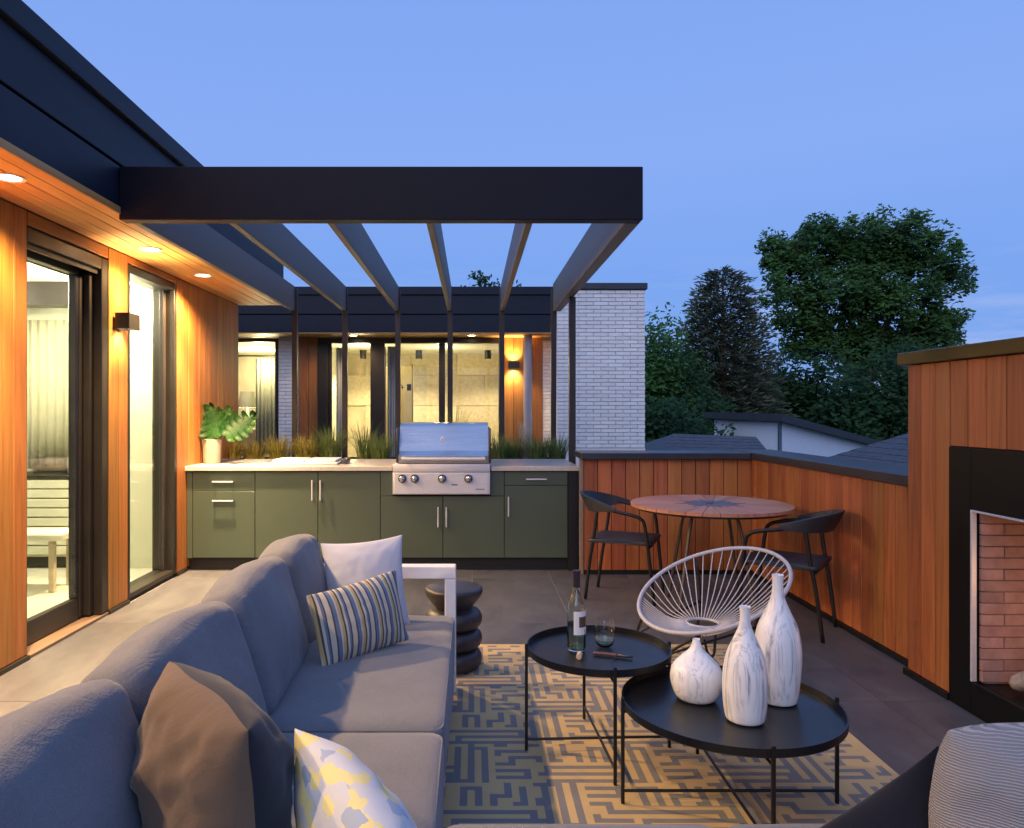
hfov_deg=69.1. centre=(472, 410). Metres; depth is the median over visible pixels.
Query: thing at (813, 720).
coffee table
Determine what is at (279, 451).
ornamental grass
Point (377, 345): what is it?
glazed door
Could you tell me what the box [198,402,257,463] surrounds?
potted monstera
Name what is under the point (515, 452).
ornamental grass
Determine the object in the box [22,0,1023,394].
sky
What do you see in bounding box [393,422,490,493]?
grill
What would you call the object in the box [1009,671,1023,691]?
stone
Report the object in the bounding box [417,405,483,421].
ornamental grass
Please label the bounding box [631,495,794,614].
dining table
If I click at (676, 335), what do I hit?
garden tree
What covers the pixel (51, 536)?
indoor bench
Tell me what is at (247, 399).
table lamp
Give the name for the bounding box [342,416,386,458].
ornamental grass
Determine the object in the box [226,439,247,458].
ornamental grass
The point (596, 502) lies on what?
dining chair
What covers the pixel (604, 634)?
wine glass
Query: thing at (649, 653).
coffee table
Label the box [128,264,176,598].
window
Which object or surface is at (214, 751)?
throw pillow
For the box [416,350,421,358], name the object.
ceiling spotlight
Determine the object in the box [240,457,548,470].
planter
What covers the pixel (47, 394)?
curtain
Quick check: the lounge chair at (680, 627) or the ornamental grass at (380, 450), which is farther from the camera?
the ornamental grass at (380, 450)
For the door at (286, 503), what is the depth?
6.50 m
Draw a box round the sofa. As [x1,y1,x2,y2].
[0,534,824,827]
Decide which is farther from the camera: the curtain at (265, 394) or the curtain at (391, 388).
the curtain at (265, 394)
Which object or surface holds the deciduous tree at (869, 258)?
on the ground
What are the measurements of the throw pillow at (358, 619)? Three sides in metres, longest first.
0.450 x 0.300 x 0.135 m
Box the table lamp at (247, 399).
[238,391,255,428]
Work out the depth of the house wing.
11.40 m
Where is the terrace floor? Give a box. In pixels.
[0,569,987,774]
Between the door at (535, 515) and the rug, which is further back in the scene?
the door at (535, 515)
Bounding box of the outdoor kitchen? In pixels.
[185,459,578,570]
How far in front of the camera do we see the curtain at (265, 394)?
11.98 m
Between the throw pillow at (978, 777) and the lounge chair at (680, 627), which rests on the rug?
the lounge chair at (680, 627)
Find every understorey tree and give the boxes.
[745,341,837,422]
[775,350,885,428]
[796,335,907,440]
[860,336,964,423]
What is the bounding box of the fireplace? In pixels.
[897,337,1023,722]
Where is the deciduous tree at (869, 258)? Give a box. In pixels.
[753,203,978,381]
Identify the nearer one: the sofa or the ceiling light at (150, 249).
the sofa
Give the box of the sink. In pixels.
[270,457,349,464]
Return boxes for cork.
[576,651,582,659]
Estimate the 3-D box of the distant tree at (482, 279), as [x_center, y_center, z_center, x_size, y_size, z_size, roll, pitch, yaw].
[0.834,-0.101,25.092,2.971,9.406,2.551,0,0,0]
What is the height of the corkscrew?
0.014 m
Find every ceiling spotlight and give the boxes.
[360,350,365,358]
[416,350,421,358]
[485,350,490,358]
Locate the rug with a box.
[443,644,898,827]
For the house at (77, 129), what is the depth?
4.97 m
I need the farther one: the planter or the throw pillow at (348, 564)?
the planter
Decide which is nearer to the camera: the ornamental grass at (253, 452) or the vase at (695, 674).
the vase at (695, 674)
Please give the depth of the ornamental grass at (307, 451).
7.69 m
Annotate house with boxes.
[0,0,283,675]
[645,434,765,449]
[703,412,878,456]
[830,433,907,466]
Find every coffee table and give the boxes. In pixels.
[525,625,671,785]
[621,665,848,823]
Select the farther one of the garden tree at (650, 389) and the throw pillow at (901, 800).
the garden tree at (650, 389)
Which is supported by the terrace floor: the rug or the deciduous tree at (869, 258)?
the rug
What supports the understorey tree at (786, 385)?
on the ground
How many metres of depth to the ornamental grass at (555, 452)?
7.65 m
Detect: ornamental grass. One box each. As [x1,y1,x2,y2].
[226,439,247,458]
[236,439,266,458]
[257,433,298,458]
[285,435,332,457]
[301,423,351,456]
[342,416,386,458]
[362,430,395,458]
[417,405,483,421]
[491,432,518,458]
[504,436,535,458]
[518,433,563,458]
[530,433,577,458]
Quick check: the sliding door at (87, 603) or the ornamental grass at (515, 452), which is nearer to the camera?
the sliding door at (87, 603)
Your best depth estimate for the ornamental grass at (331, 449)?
7.63 m
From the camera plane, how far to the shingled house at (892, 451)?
13.79 m
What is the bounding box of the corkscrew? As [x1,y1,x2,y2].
[593,651,632,659]
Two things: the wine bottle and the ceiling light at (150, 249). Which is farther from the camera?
the ceiling light at (150, 249)
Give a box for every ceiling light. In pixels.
[0,172,26,182]
[139,247,161,251]
[193,274,211,277]
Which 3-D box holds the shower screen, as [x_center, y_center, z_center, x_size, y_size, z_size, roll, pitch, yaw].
[-1.018,0.450,12.791,0.460,2.500,0.111,0,0,-16]
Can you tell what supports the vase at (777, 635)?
on the coffee table at (813, 720)
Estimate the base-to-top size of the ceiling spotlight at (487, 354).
0.158 m
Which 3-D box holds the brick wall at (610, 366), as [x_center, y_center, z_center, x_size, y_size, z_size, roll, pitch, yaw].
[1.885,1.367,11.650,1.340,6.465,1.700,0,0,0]
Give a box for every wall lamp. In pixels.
[115,312,139,330]
[508,361,519,368]
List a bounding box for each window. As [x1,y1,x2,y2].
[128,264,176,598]
[238,338,278,443]
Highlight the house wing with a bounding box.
[233,287,552,456]
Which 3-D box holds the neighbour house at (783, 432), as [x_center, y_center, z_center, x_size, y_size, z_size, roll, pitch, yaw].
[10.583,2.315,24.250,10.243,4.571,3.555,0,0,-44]
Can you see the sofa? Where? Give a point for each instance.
(67, 756)
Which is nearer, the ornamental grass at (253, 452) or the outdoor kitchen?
the outdoor kitchen
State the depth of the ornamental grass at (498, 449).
7.54 m
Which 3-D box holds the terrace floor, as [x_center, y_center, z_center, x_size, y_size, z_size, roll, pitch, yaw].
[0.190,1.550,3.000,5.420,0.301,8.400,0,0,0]
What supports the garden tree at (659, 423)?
on the ground
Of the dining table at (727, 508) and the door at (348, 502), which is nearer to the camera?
the dining table at (727, 508)
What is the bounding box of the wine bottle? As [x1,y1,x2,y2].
[567,569,585,652]
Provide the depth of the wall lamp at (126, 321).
5.17 m
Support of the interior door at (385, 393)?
attached to the house wing
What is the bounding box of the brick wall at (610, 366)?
[556,283,647,465]
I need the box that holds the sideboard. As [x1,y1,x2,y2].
[27,472,68,566]
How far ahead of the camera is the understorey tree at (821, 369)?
32.37 m
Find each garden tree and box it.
[645,302,714,418]
[645,317,702,425]
[645,352,738,434]
[645,391,736,442]
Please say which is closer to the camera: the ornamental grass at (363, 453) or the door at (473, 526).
the door at (473, 526)
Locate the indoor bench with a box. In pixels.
[27,528,68,591]
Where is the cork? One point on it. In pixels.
(579, 655)
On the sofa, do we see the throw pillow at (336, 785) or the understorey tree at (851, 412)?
the throw pillow at (336, 785)
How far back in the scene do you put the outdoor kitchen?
6.50 m
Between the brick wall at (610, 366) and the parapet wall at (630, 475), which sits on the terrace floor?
the parapet wall at (630, 475)
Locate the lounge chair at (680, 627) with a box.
[636,546,792,656]
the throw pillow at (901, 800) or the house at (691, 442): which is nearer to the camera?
the throw pillow at (901, 800)
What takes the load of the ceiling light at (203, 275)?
attached to the house at (77, 129)
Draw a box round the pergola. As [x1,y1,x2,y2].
[119,167,642,464]
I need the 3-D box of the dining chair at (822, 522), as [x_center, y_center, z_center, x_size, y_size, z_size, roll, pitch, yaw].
[2.057,1.006,4.763,0.607,0.779,0.555,0,0,36]
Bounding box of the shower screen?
[401,364,412,421]
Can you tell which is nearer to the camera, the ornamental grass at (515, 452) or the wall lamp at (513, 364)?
the ornamental grass at (515, 452)
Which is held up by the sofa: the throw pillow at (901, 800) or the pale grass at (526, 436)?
the throw pillow at (901, 800)
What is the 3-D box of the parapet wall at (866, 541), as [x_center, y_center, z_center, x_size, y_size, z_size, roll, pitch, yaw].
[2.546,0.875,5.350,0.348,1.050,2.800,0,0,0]
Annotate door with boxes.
[25,227,107,657]
[255,472,317,557]
[318,338,498,456]
[318,472,379,557]
[381,496,442,557]
[385,347,385,443]
[443,496,503,557]
[505,485,566,557]
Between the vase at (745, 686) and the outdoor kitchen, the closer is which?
the vase at (745, 686)
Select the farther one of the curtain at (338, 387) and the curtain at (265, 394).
the curtain at (265, 394)
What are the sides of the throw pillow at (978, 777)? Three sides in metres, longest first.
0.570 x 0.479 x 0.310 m
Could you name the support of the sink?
on the outdoor kitchen
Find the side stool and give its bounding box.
[424,580,482,673]
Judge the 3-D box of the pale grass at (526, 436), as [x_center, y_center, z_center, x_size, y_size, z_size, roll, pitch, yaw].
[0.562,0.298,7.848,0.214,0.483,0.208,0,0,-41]
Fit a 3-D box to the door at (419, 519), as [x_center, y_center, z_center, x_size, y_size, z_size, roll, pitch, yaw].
[-0.529,1.016,6.491,0.542,0.538,0.058,0,0,0]
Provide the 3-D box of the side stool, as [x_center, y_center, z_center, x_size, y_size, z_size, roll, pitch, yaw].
[-0.100,1.169,4.020,0.316,0.437,0.316,0,0,0]
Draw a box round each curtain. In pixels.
[27,320,68,468]
[256,358,274,453]
[336,348,341,456]
[388,346,394,456]
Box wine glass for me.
[594,616,614,647]
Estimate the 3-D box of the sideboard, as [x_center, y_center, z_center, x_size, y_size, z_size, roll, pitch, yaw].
[-4.360,0.970,6.780,1.920,0.860,0.400,0,0,0]
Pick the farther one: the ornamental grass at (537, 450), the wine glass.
the ornamental grass at (537, 450)
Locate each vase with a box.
[670,638,721,704]
[722,605,767,725]
[755,573,801,706]
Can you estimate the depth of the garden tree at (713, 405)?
26.54 m
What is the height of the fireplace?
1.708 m
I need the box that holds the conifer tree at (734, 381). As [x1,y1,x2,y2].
[666,264,799,416]
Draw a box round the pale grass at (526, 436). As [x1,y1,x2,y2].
[517,421,533,458]
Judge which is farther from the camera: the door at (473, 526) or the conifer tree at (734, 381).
the conifer tree at (734, 381)
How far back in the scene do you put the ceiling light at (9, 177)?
3.60 m
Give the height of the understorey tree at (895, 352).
7.701 m
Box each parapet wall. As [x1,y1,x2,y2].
[574,450,751,573]
[733,449,907,666]
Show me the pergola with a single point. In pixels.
(180, 208)
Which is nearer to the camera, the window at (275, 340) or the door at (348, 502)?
the door at (348, 502)
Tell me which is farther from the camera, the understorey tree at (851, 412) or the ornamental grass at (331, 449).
the understorey tree at (851, 412)
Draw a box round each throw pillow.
[130,661,293,827]
[293,729,416,827]
[306,569,409,665]
[321,535,409,623]
[820,746,938,827]
[928,722,1023,827]
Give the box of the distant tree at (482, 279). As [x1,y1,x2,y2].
[460,270,520,286]
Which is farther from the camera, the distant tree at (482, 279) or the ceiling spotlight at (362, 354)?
the distant tree at (482, 279)
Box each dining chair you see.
[580,490,664,605]
[735,510,844,642]

